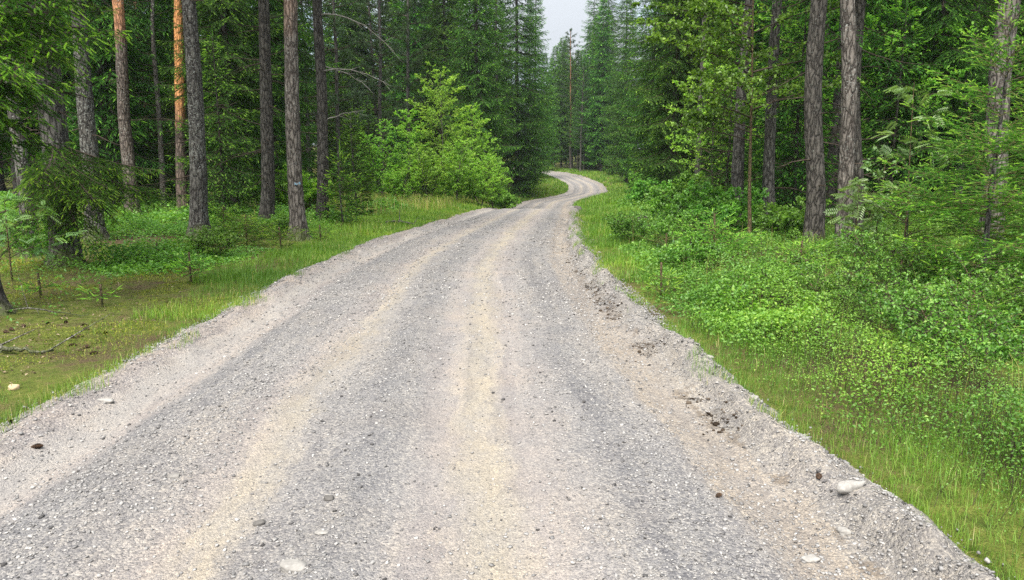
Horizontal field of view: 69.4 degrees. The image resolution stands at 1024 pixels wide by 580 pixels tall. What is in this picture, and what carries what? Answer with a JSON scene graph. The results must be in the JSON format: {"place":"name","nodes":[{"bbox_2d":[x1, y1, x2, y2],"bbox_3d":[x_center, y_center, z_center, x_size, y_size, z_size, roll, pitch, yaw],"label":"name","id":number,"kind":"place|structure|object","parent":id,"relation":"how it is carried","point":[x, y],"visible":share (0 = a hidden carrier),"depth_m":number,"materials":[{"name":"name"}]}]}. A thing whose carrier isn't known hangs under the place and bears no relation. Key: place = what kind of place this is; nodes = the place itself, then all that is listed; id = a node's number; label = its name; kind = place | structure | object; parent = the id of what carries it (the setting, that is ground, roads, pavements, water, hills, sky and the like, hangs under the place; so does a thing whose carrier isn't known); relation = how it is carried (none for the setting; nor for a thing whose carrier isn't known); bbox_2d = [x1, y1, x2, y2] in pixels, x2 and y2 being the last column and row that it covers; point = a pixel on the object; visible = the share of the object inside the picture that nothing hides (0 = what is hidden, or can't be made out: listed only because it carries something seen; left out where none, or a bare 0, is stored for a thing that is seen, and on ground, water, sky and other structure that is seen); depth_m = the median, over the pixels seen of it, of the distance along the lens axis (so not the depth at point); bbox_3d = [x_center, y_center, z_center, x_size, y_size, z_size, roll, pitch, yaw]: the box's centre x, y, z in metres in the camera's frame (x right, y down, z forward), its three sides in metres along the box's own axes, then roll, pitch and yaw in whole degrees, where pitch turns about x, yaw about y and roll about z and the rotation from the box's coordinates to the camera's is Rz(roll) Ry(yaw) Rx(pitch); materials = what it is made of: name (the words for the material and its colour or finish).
{"place":"outdoors","nodes":[
{"label":"outdoors","id":0,"kind":"place"},
{"bbox_2d":[200,0,652,153],"label":"sky","id":1,"kind":"structure","parent":0,"point":[563,15],"materials":[{"name":"white"}]},
{"bbox_2d":[0,171,1014,579],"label":"gravel road","id":2,"kind":"structure","parent":0,"point":[474,413],"depth_m":4.05,"materials":[{"name":"grey gravel"}]},
{"bbox_2d":[0,210,1023,579],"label":"edge grass","id":3,"kind":"structure","parent":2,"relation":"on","point":[598,264],"depth_m":5.47,"materials":[{"name":"green plant"}]},
{"bbox_2d":[563,247,742,434],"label":"soil clods","id":4,"kind":"object","parent":2,"relation":"on","point":[714,423],"visible":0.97,"depth_m":6.21,"materials":[{"name":"brown soil"}]},
{"bbox_2d":[0,148,1023,579],"bbox_3d":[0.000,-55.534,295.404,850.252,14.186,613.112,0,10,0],"label":"forest floor","id":5,"kind":"structure","parent":0,"point":[46,372],"depth_m":5.79,"materials":[{"name":"green plant"}]},
{"bbox_2d":[0,0,70,257],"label":"spruce tree","id":6,"kind":"object","parent":5,"relation":"on","point":[23,161],"visible":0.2,"depth_m":12.41,"materials":[{"name":"brown plant"}]},
{"bbox_2d":[0,214,80,259],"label":"leafy shrub","id":7,"kind":"object","parent":5,"relation":"on","point":[45,243],"visible":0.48,"depth_m":10.77,"materials":[{"name":"green plant"}]},
{"bbox_2d":[0,190,86,280],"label":"rowan sapling","id":8,"kind":"object","parent":5,"relation":"on","point":[3,221],"visible":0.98,"depth_m":9.72,"materials":[{"name":"green plant"}]},
{"bbox_2d":[0,0,131,315],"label":"spruce tree","id":9,"kind":"object","parent":5,"relation":"on","point":[10,45],"visible":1,"depth_m":7.29,"materials":[{"name":"green plant"}]},
{"bbox_2d":[64,0,118,241],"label":"spruce tree","id":10,"kind":"object","parent":5,"relation":"on","point":[87,129],"visible":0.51,"depth_m":14.49,"materials":[{"name":"brown plant"}]},
{"bbox_2d":[0,0,189,268],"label":"spruce tree","id":11,"kind":"object","parent":5,"relation":"on","point":[59,176],"visible":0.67,"depth_m":10.49,"materials":[{"name":"green plant"}]},
{"bbox_2d":[10,0,184,207],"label":"spruce tree","id":12,"kind":"object","parent":5,"relation":"on","point":[106,117],"visible":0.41,"depth_m":24.48,"materials":[{"name":"green plant"}]},
{"bbox_2d":[99,0,147,214],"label":"pine tree","id":13,"kind":"object","parent":5,"relation":"on","point":[125,129],"visible":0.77,"depth_m":22.70,"materials":[{"name":"red plant"}]},
{"bbox_2d":[0,257,289,369],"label":"moss cushions","id":14,"kind":"object","parent":5,"relation":"on","point":[40,266],"visible":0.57,"depth_m":8.43,"materials":[{"name":"green plant"}]},
{"bbox_2d":[125,0,175,211],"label":"dead tree","id":15,"kind":"object","parent":5,"relation":"on","point":[159,115],"visible":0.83,"depth_m":24.73,"materials":[{"name":"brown wood"}]},
{"bbox_2d":[117,0,187,182],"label":"spruce tree","id":16,"kind":"object","parent":5,"relation":"on","point":[167,113],"visible":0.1,"depth_m":38.17,"materials":[{"name":"green plant"}]},
{"bbox_2d":[133,0,219,172],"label":"spruce tree","id":17,"kind":"object","parent":5,"relation":"on","point":[168,3],"visible":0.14,"depth_m":27.36,"materials":[{"name":"green plant"}]},
{"bbox_2d":[174,0,188,210],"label":"pine tree","id":18,"kind":"object","parent":5,"relation":"on","point":[181,112],"visible":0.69,"depth_m":23.29,"materials":[{"name":"orange plant"}]},
{"bbox_2d":[0,224,362,387],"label":"forest litter","id":19,"kind":"object","parent":5,"relation":"on","point":[38,343],"visible":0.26,"depth_m":8.29,"materials":[{"name":"plant"}]},
{"bbox_2d":[144,0,235,239],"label":"spruce tree","id":20,"kind":"object","parent":5,"relation":"on","point":[198,207],"visible":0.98,"depth_m":15.10,"materials":[{"name":"brown plant"}]},
{"bbox_2d":[165,29,260,220],"bbox_3d":[-7.701,-4.203,19.657,2.495,5.459,2.386,5,11,25],"label":"spruce tree","id":21,"kind":"object","parent":5,"relation":"on","point":[224,192],"visible":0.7,"depth_m":19.55,"materials":[{"name":"green plant"}]},
{"bbox_2d":[0,189,429,327],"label":"bilberry cover","id":22,"kind":"object","parent":5,"relation":"on","point":[117,262],"visible":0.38,"depth_m":12.39,"materials":[{"name":"green plant"}]},
{"bbox_2d":[187,222,245,255],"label":"leafy shrub","id":23,"kind":"object","parent":5,"relation":"on","point":[222,239],"visible":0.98,"depth_m":12.25,"materials":[{"name":"green plant"}]},
{"bbox_2d":[154,0,286,211],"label":"spruce tree","id":24,"kind":"object","parent":5,"relation":"on","point":[221,6],"visible":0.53,"depth_m":22.89,"materials":[{"name":"green plant"}]},
{"bbox_2d":[213,213,277,245],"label":"leafy shrub","id":25,"kind":"object","parent":5,"relation":"on","point":[244,225],"visible":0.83,"depth_m":14.17,"materials":[{"name":"green plant"}]},
{"bbox_2d":[208,0,319,218],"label":"spruce tree","id":26,"kind":"object","parent":5,"relation":"on","point":[267,199],"visible":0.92,"depth_m":18.15,"materials":[{"name":"brown plant"}]},
{"bbox_2d":[200,0,341,206],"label":"spruce tree","id":27,"kind":"object","parent":5,"relation":"on","point":[275,9],"visible":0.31,"depth_m":27.97,"materials":[{"name":"green plant"}]},
{"bbox_2d":[0,174,568,423],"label":"verge grass","id":28,"kind":"structure","parent":5,"relation":"on","point":[423,209],"depth_m":13.46,"materials":[{"name":"green plant"}]},
{"bbox_2d":[284,0,313,241],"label":"pine tree","id":29,"kind":"object","parent":5,"relation":"on","point":[297,215],"visible":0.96,"depth_m":14.95,"materials":[{"name":"brown plant"}]},
{"bbox_2d":[275,0,344,182],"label":"spruce tree","id":30,"kind":"object","parent":5,"relation":"on","point":[310,95],"visible":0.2,"depth_m":39.45,"materials":[{"name":"green plant"}]},
{"bbox_2d":[298,0,376,193],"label":"pine tree","id":31,"kind":"object","parent":5,"relation":"on","point":[335,100],"visible":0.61,"depth_m":34.66,"materials":[{"name":"green plant"}]},
{"bbox_2d":[312,71,365,191],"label":"spruce tree","id":32,"kind":"object","parent":5,"relation":"on","point":[334,134],"visible":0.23,"depth_m":41.18,"materials":[{"name":"green plant"}]},
{"bbox_2d":[314,140,367,225],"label":"young spruce","id":33,"kind":"object","parent":5,"relation":"on","point":[341,203],"visible":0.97,"depth_m":19.41,"materials":[{"name":"green plant"}]},
{"bbox_2d":[301,0,402,220],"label":"pine tree","id":34,"kind":"object","parent":5,"relation":"on","point":[322,119],"visible":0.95,"depth_m":19.39,"materials":[{"name":"brown wood"}]},
{"bbox_2d":[330,104,384,217],"bbox_3d":[-4.907,-3.909,23.150,1.762,4.050,1.668,-4,11,-22],"label":"young spruce","id":35,"kind":"object","parent":5,"relation":"on","point":[353,152],"visible":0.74,"depth_m":23.06,"materials":[{"name":"green plant"}]},
{"bbox_2d":[326,0,390,177],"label":"spruce tree","id":36,"kind":"object","parent":5,"relation":"on","point":[351,30],"visible":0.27,"depth_m":59.30,"materials":[{"name":"green plant"}]},
{"bbox_2d":[336,0,413,195],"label":"pine tree","id":37,"kind":"object","parent":5,"relation":"on","point":[384,73],"visible":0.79,"depth_m":41.97,"materials":[{"name":"green plant"}]},
{"bbox_2d":[356,119,400,197],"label":"birch tree","id":38,"kind":"object","parent":5,"relation":"on","point":[375,150],"visible":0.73,"depth_m":34.49,"materials":[{"name":"green plant"}]},
{"bbox_2d":[340,0,427,194],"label":"pine tree","id":39,"kind":"object","parent":5,"relation":"on","point":[368,12],"visible":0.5,"depth_m":44.63,"materials":[{"name":"green plant"}]},
{"bbox_2d":[376,158,419,200],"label":"birch tree","id":40,"kind":"object","parent":5,"relation":"on","point":[397,178],"visible":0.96,"depth_m":32.58,"materials":[{"name":"green plant"}]},
{"bbox_2d":[345,0,452,195],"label":"pine tree","id":41,"kind":"object","parent":5,"relation":"on","point":[416,63],"visible":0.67,"depth_m":48.04,"materials":[{"name":"green plant"}]},
{"bbox_2d":[385,109,431,197],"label":"birch tree","id":42,"kind":"object","parent":5,"relation":"on","point":[411,142],"visible":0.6,"depth_m":35.67,"materials":[{"name":"green plant"}]},
{"bbox_2d":[382,0,456,195],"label":"spruce tree","id":43,"kind":"object","parent":5,"relation":"on","point":[420,27],"visible":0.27,"depth_m":54.57,"materials":[{"name":"green plant"}]},
{"bbox_2d":[403,145,453,200],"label":"birch tree","id":44,"kind":"object","parent":5,"relation":"on","point":[430,173],"visible":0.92,"depth_m":33.33,"materials":[{"name":"green plant"}]},
{"bbox_2d":[401,0,486,195],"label":"spruce tree","id":45,"kind":"object","parent":5,"relation":"on","point":[444,22],"visible":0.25,"depth_m":49.58,"materials":[{"name":"green plant"}]},
{"bbox_2d":[404,61,484,201],"bbox_3d":[-3.560,-7.397,36.237,3.608,7.324,4.032,5,11,25],"label":"birch tree","id":46,"kind":"object","parent":5,"relation":"on","point":[451,127],"visible":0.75,"depth_m":35.92,"materials":[{"name":"green plant"}]},
{"bbox_2d":[434,136,478,199],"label":"birch tree","id":47,"kind":"object","parent":5,"relation":"on","point":[460,175],"visible":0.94,"depth_m":33.77,"materials":[{"name":"green plant"}]},
{"bbox_2d":[446,102,500,200],"bbox_3d":[-2.015,-6.647,37.555,2.962,5.603,2.528,0,10,0],"label":"birch tree","id":48,"kind":"object","parent":5,"relation":"on","point":[484,136],"visible":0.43,"depth_m":37.08,"materials":[{"name":"green plant"}]},
{"bbox_2d":[431,0,521,205],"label":"spruce tree","id":49,"kind":"object","parent":5,"relation":"on","point":[487,83],"visible":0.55,"depth_m":44.09,"materials":[{"name":"green plant"}]},
{"bbox_2d":[454,153,504,205],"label":"birch tree","id":50,"kind":"object","parent":5,"relation":"on","point":[480,183],"visible":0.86,"depth_m":35.16,"materials":[{"name":"green plant"}]},
{"bbox_2d":[465,0,527,188],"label":"spruce tree","id":51,"kind":"object","parent":5,"relation":"on","point":[506,67],"visible":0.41,"depth_m":53.79,"materials":[{"name":"green plant"}]},
{"bbox_2d":[479,0,560,198],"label":"spruce tree","id":52,"kind":"object","parent":5,"relation":"on","point":[525,160],"visible":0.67,"depth_m":59.77,"materials":[{"name":"green plant"}]},
{"bbox_2d":[508,0,558,190],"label":"spruce tree","id":53,"kind":"object","parent":5,"relation":"on","point":[537,152],"visible":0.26,"depth_m":66.82,"materials":[{"name":"green plant"}]},
{"bbox_2d":[511,0,562,176],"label":"spruce tree","id":54,"kind":"object","parent":5,"relation":"on","point":[541,45],"visible":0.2,"depth_m":86.73,"materials":[{"name":"green plant"}]},
{"bbox_2d":[552,37,573,168],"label":"spruce tree","id":55,"kind":"object","parent":5,"relation":"on","point":[562,148],"visible":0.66,"depth_m":112.39,"materials":[{"name":"green plant"}]},
{"bbox_2d":[579,0,616,170],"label":"spruce tree","id":56,"kind":"object","parent":5,"relation":"on","point":[598,144],"visible":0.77,"depth_m":98.47,"materials":[{"name":"green plant"}]},
{"bbox_2d":[582,0,621,170],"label":"spruce tree","id":57,"kind":"object","parent":5,"relation":"on","point":[610,7],"visible":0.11,"depth_m":102.68,"materials":[{"name":"green plant"}]},
{"bbox_2d":[596,0,644,175],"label":"spruce tree","id":58,"kind":"object","parent":5,"relation":"on","point":[612,88],"visible":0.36,"depth_m":92.44,"materials":[{"name":"green plant"}]},
{"bbox_2d":[603,0,642,182],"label":"spruce tree","id":59,"kind":"object","parent":5,"relation":"on","point":[621,121],"visible":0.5,"depth_m":79.44,"materials":[{"name":"green plant"}]},
{"bbox_2d":[601,208,664,241],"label":"leafy shrub","id":60,"kind":"object","parent":5,"relation":"on","point":[626,224],"visible":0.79,"depth_m":14.34,"materials":[{"name":"green plant"}]},
{"bbox_2d":[613,0,668,192],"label":"spruce tree","id":61,"kind":"object","parent":5,"relation":"on","point":[634,99],"visible":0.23,"depth_m":57.89,"materials":[{"name":"green plant"}]},
{"bbox_2d":[638,208,715,243],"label":"leafy shrub","id":62,"kind":"object","parent":5,"relation":"on","point":[668,227],"visible":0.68,"depth_m":13.02,"materials":[{"name":"green plant"}]},
{"bbox_2d":[618,0,737,190],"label":"spruce tree","id":63,"kind":"object","parent":5,"relation":"on","point":[676,96],"visible":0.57,"depth_m":30.85,"materials":[{"name":"green plant"}]},
{"bbox_2d":[654,228,726,271],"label":"leafy shrub","id":64,"kind":"object","parent":5,"relation":"on","point":[675,253],"visible":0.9,"depth_m":10.18,"materials":[{"name":"green plant"}]},
{"bbox_2d":[639,180,745,229],"bbox_3d":[3.872,-1.553,15.943,2.218,1.579,2.230,0,10,0],"label":"leafy bush","id":65,"kind":"object","parent":5,"relation":"on","point":[671,205],"visible":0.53,"depth_m":15.72,"materials":[{"name":"green plant"}]},
{"bbox_2d":[663,39,764,192],"bbox_3d":[7.197,-5.637,26.562,3.905,6.427,3.658,-3,11,-19],"label":"deciduous tree","id":66,"kind":"object","parent":5,"relation":"on","point":[706,64],"visible":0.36,"depth_m":26.35,"materials":[{"name":"green plant"}]},
{"bbox_2d":[673,208,764,267],"bbox_3d":[3.113,-0.614,11.217,1.328,1.217,1.452,-7,12,-37],"label":"leafy bush","id":67,"kind":"object","parent":5,"relation":"on","point":[739,236],"visible":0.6,"depth_m":11.16,"materials":[{"name":"green plant"}]},
{"bbox_2d":[681,73,762,200],"bbox_3d":[5.490,-3.583,18.728,2.606,4.455,2.252,-7,12,-34],"label":"spruce tree","id":68,"kind":"object","parent":5,"relation":"on","point":[727,168],"visible":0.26,"depth_m":18.59,"materials":[{"name":"green plant"}]},
{"bbox_2d":[676,179,769,239],"bbox_3d":[4.258,-1.532,15.676,2.142,1.628,2.062,-8,13,-39],"label":"leafy bush","id":69,"kind":"object","parent":5,"relation":"on","point":[727,209],"visible":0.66,"depth_m":15.46,"materials":[{"name":"green plant"}]},
{"bbox_2d":[692,0,794,228],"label":"spruce tree","id":70,"kind":"object","parent":5,"relation":"on","point":[737,170],"visible":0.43,"depth_m":16.77,"materials":[{"name":"brown plant"}]},
{"bbox_2d":[628,0,864,233],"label":"deciduous tree","id":71,"kind":"object","parent":5,"relation":"on","point":[721,8],"visible":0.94,"depth_m":13.83,"materials":[{"name":"green plant"}]},
{"bbox_2d":[715,0,830,208],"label":"spruce tree","id":72,"kind":"object","parent":5,"relation":"on","point":[778,106],"visible":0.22,"depth_m":21.28,"materials":[{"name":"green plant"}]},
{"bbox_2d":[726,0,834,229],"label":"spruce tree","id":73,"kind":"object","parent":5,"relation":"on","point":[768,180],"visible":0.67,"depth_m":15.74,"materials":[{"name":"brown plant"}]},
{"bbox_2d":[546,166,1023,579],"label":"verge grass","id":74,"kind":"structure","parent":5,"relation":"on","point":[596,206],"depth_m":4.76,"materials":[{"name":"green plant"}]},
{"bbox_2d":[746,196,835,240],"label":"leafy bush","id":75,"kind":"object","parent":5,"relation":"on","point":[791,219],"visible":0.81,"depth_m":14.32,"materials":[{"name":"green plant"}]},
{"bbox_2d":[746,248,836,293],"bbox_3d":[3.094,0.002,8.413,0.866,0.968,0.905,-9,14,-43],"label":"leafy shrub","id":76,"kind":"object","parent":5,"relation":"on","point":[805,266],"visible":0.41,"depth_m":8.37,"materials":[{"name":"green plant"}]},
{"bbox_2d":[743,0,840,250],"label":"spruce tree","id":77,"kind":"object","parent":5,"relation":"on","point":[815,210],"visible":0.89,"depth_m":13.02,"materials":[{"name":"brown plant"}]},
{"bbox_2d":[744,0,840,230],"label":"spruce tree","id":78,"kind":"object","parent":5,"relation":"on","point":[790,136],"visible":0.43,"depth_m":16.97,"materials":[{"name":"green plant"}]},
{"bbox_2d":[707,0,884,198],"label":"spruce tree","id":79,"kind":"object","parent":5,"relation":"on","point":[759,38],"visible":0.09,"depth_m":26.45,"materials":[{"name":"green plant"}]},
{"bbox_2d":[732,0,878,209],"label":"deciduous tree","id":80,"kind":"object","parent":5,"relation":"on","point":[786,46],"visible":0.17,"depth_m":20.25,"materials":[{"name":"green plant"}]},
{"bbox_2d":[602,197,1023,557],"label":"bilberry cover","id":81,"kind":"object","parent":5,"relation":"on","point":[713,292],"visible":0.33,"depth_m":6.52,"materials":[{"name":"green plant"}]},
{"bbox_2d":[760,0,892,185],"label":"spruce tree","id":82,"kind":"object","parent":5,"relation":"on","point":[828,30],"visible":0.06,"depth_m":22.66,"materials":[{"name":"green plant"}]},
{"bbox_2d":[787,263,890,318],"bbox_3d":[3.312,0.155,7.606,0.985,0.995,1.084,7,12,36],"label":"leafy shrub","id":83,"kind":"object","parent":5,"relation":"on","point":[853,286],"visible":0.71,"depth_m":7.42,"materials":[{"name":"green plant"}]},
{"bbox_2d":[794,0,891,224],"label":"spruce tree","id":84,"kind":"object","parent":5,"relation":"on","point":[833,150],"visible":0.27,"depth_m":18.05,"materials":[{"name":"brown plant"}]},
{"bbox_2d":[832,0,864,256],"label":"pine tree","id":85,"kind":"object","parent":5,"relation":"on","point":[846,162],"visible":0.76,"depth_m":11.95,"materials":[{"name":"brown plant"}]},
{"bbox_2d":[755,0,947,234],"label":"spruce tree","id":86,"kind":"object","parent":5,"relation":"on","point":[860,11],"visible":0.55,"depth_m":14.70,"materials":[{"name":"green plant"}]},
{"bbox_2d":[825,178,888,262],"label":"rowan sapling","id":87,"kind":"object","parent":5,"relation":"on","point":[845,208],"visible":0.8,"depth_m":10.53,"materials":[{"name":"green plant"}]},
{"bbox_2d":[837,144,905,262],"bbox_3d":[5.269,-1.069,10.980,1.020,2.168,0.943,-7,12,-35],"label":"sallow bush","id":88,"kind":"object","parent":5,"relation":"on","point":[867,165],"visible":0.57,"depth_m":10.79,"materials":[{"name":"green plant"}]},
{"bbox_2d":[832,229,945,288],"bbox_3d":[4.509,-0.176,8.883,1.261,1.133,1.100,3,10,16],"label":"leafy shrub","id":89,"kind":"object","parent":5,"relation":"on","point":[878,251],"visible":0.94,"depth_m":8.77,"materials":[{"name":"green plant"}]},
{"bbox_2d":[826,0,957,222],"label":"spruce tree","id":90,"kind":"object","parent":5,"relation":"on","point":[882,107],"visible":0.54,"depth_m":17.39,"materials":[{"name":"green plant"}]},
{"bbox_2d":[799,0,988,212],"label":"deciduous tree","id":91,"kind":"object","parent":5,"relation":"on","point":[929,79],"visible":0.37,"depth_m":17.79,"materials":[{"name":"green plant"}]},
{"bbox_2d":[827,0,985,205],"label":"spruce tree","id":92,"kind":"object","parent":5,"relation":"on","point":[867,68],"visible":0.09,"depth_m":24.99,"materials":[{"name":"green plant"}]},
{"bbox_2d":[846,180,972,270],"bbox_3d":[5.690,-0.737,10.571,1.636,1.664,1.605,-5,11,-27],"label":"young spruce","id":93,"kind":"object","parent":5,"relation":"on","point":[894,210],"visible":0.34,"depth_m":10.37,"materials":[{"name":"green plant"}]},
{"bbox_2d":[852,82,968,271],"bbox_3d":[5.244,-1.214,9.749,1.021,2.950,1.353,-6,12,-31],"label":"rowan sapling","id":94,"kind":"object","parent":5,"relation":"on","point":[909,98],"visible":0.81,"depth_m":9.61,"materials":[{"name":"green plant"}]},
{"bbox_2d":[843,267,995,342],"bbox_3d":[3.523,0.311,6.493,1.056,1.064,1.154,1,10,8],"label":"leafy shrub","id":95,"kind":"object","parent":5,"relation":"on","point":[908,299],"visible":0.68,"depth_m":6.33,"materials":[{"name":"green plant"}]},
{"bbox_2d":[860,0,1023,217],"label":"spruce tree","id":96,"kind":"object","parent":5,"relation":"on","point":[962,18],"visible":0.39,"depth_m":17.94,"materials":[{"name":"green plant"}]},
{"bbox_2d":[863,0,1023,294],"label":"young spruce","id":97,"kind":"object","parent":5,"relation":"on","point":[995,146],"visible":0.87,"depth_m":8.37,"materials":[{"name":"green plant"}]},
{"bbox_2d":[884,294,1023,379],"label":"leafy shrub","id":98,"kind":"object","parent":5,"relation":"on","point":[1002,350],"visible":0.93,"depth_m":5.36,"materials":[{"name":"green plant"}]},
{"bbox_2d":[926,68,1023,269],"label":"young spruce","id":99,"kind":"object","parent":5,"relation":"on","point":[1013,235],"visible":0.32,"depth_m":9.73,"materials":[{"name":"green plant"}]},
{"bbox_2d":[935,246,1023,331],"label":"leafy shrub","id":100,"kind":"object","parent":5,"relation":"on","point":[1016,281],"visible":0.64,"depth_m":7.02,"materials":[{"name":"green plant"}]},
{"bbox_2d":[973,0,1023,257],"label":"pine tree","id":101,"kind":"object","parent":5,"relation":"on","point":[997,78],"visible":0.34,"depth_m":11.19,"materials":[{"name":"brown plant"}]},
{"bbox_2d":[613,205,1023,462],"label":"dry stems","id":102,"kind":"object","parent":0,"point":[869,308],"visible":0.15,"depth_m":6.41,"materials":[{"name":"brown plant"}]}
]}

